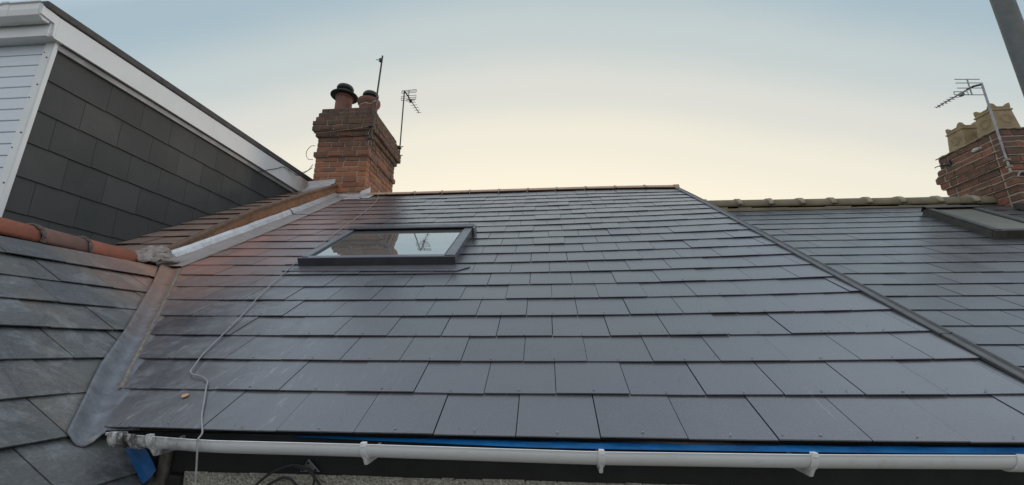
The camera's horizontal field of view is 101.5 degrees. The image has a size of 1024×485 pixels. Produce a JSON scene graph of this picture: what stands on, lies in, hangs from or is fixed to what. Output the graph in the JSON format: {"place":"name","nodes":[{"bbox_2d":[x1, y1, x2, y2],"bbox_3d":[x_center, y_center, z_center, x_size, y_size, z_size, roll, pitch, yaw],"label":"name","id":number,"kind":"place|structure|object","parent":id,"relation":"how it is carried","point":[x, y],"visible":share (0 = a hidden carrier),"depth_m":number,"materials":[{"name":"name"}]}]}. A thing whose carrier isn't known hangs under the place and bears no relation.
{"place":"outdoors","nodes":[
{"label":"outdoors","id":0,"kind":"place"},
{"bbox_2d":[0,0,1023,199],"label":"sky","id":1,"kind":"structure","parent":0,"point":[713,99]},
{"bbox_2d":[704,195,1023,444],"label":"slate roofed house","id":2,"kind":"structure","parent":0,"point":[955,265],"depth_m":3.59,"materials":[{"name":"stone"}]},
{"bbox_2d":[921,205,1023,239],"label":"roof window","id":3,"kind":"structure","parent":2,"relation":"in","point":[994,225],"depth_m":4.22,"materials":[{"name":"grey glass"}]},
{"bbox_2d":[935,103,1023,209],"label":"brick chimney","id":4,"kind":"object","parent":2,"relation":"on","point":[975,155],"visible":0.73,"depth_m":5.32,"materials":[{"name":"brick"}]},
{"bbox_2d":[935,160,951,168],"bbox_3d":[5.973,-1.074,5.806,0.176,0.110,0.070,-1,-15,4],"label":"wall bracket","id":5,"kind":"object","parent":4,"relation":"attached to","point":[948,163],"depth_m":5.79,"materials":[{"name":"metal"}]},
{"bbox_2d":[936,79,1012,172],"bbox_3d":[5.904,-1.421,5.407,0.320,1.354,0.548,-1,-15,4],"label":"television aerial","id":6,"kind":"object","parent":4,"relation":"attached to","point":[1006,159],"visible":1,"depth_m":5.24,"materials":[{"name":"metal"}]},
{"label":"ground","id":7,"kind":"structure","parent":0,"visible":0},
{"bbox_2d":[0,217,185,484],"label":"wing roof","id":8,"kind":"structure","parent":7,"relation":"on","point":[80,317],"depth_m":1.97,"materials":[{"name":"stone"}]},
{"bbox_2d":[0,0,312,250],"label":"dormer house","id":9,"kind":"structure","parent":7,"relation":"on","point":[103,140],"depth_m":3.96,"materials":[{"name":"stone"}]},
{"bbox_2d":[259,164,312,175],"bbox_3d":[-3.545,-1.150,6.514,0.140,0.546,0.941,-5,-16,19],"label":"dormer cable","id":10,"kind":"object","parent":9,"relation":"attached to","point":[289,170],"visible":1,"depth_m":6.72,"materials":[{"name":"plastic"}]},
{"bbox_2d":[104,184,1023,484],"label":"terraced house","id":11,"kind":"structure","parent":7,"relation":"on","point":[674,334],"depth_m":1.95,"materials":[{"name":"stone"}]},
{"bbox_2d":[126,448,155,482],"bbox_3d":[-1.409,0.826,1.568,0.163,0.127,0.037,-3,-15,11],"label":"membrane scrap","id":12,"kind":"object","parent":11,"relation":"hanging from","point":[143,464],"visible":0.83,"depth_m":1.55,"materials":[{"name":"blue plastic"}]},
{"bbox_2d":[138,184,346,277],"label":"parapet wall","id":13,"kind":"structure","parent":11,"relation":"on","point":[246,226],"depth_m":4.72,"materials":[{"name":"grey metal"}]},
{"bbox_2d":[190,149,380,484],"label":"long cable","id":14,"kind":"object","parent":11,"relation":"on","point":[196,467],"visible":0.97,"depth_m":1.94,"materials":[{"name":"grey plastic"}]},
{"bbox_2d":[300,459,319,471],"bbox_3d":[-0.748,0.828,1.552,0.076,0.044,0.010,-1,-15,4],"label":"triangular bracket","id":15,"kind":"object","parent":11,"relation":"attached to","point":[310,464],"visible":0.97,"depth_m":1.55,"materials":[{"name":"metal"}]},
{"bbox_2d":[255,464,320,484],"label":"black cable","id":16,"kind":"object","parent":15,"relation":"hanging from","point":[309,470],"visible":1,"depth_m":1.53,"materials":[{"name":"black plastic"}]},
{"bbox_2d":[300,83,400,198],"bbox_3d":[-2.773,-1.448,7.565,1.150,2.904,1.495,-1,-15,4],"label":"brick chimney","id":17,"kind":"object","parent":11,"relation":"on","point":[345,162],"visible":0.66,"depth_m":7.08,"materials":[{"name":"brown brick"}]},
{"bbox_2d":[367,55,382,144],"bbox_3d":[-2.322,-2.441,7.112,0.134,1.711,0.050,-1,-15,4],"label":"bare aerial pole","id":18,"kind":"object","parent":17,"relation":"attached to","point":[370,137],"visible":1,"depth_m":7.07,"materials":[{"name":"metal"}]},
{"bbox_2d":[398,89,420,155],"bbox_3d":[-2.143,-2.357,8.809,0.326,1.624,0.719,-1,-15,4],"label":"television aerial","id":19,"kind":"object","parent":17,"relation":"attached to","point":[403,100],"visible":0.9,"depth_m":8.71,"materials":[{"name":"metal"}]},
{"bbox_2d":[282,224,476,270],"bbox_3d":[-1.078,0.029,3.891,1.550,0.691,1.012,-1,-15,4],"label":"roof window","id":20,"kind":"structure","parent":11,"relation":"in","point":[433,247],"depth_m":3.66,"materials":[{"name":"clear glass"}]},
{"bbox_2d":[989,0,1023,96],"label":"scaffold pole","id":21,"kind":"object","parent":7,"relation":"on","point":[1009,18],"depth_m":1.48,"materials":[{"name":"grey metal"}]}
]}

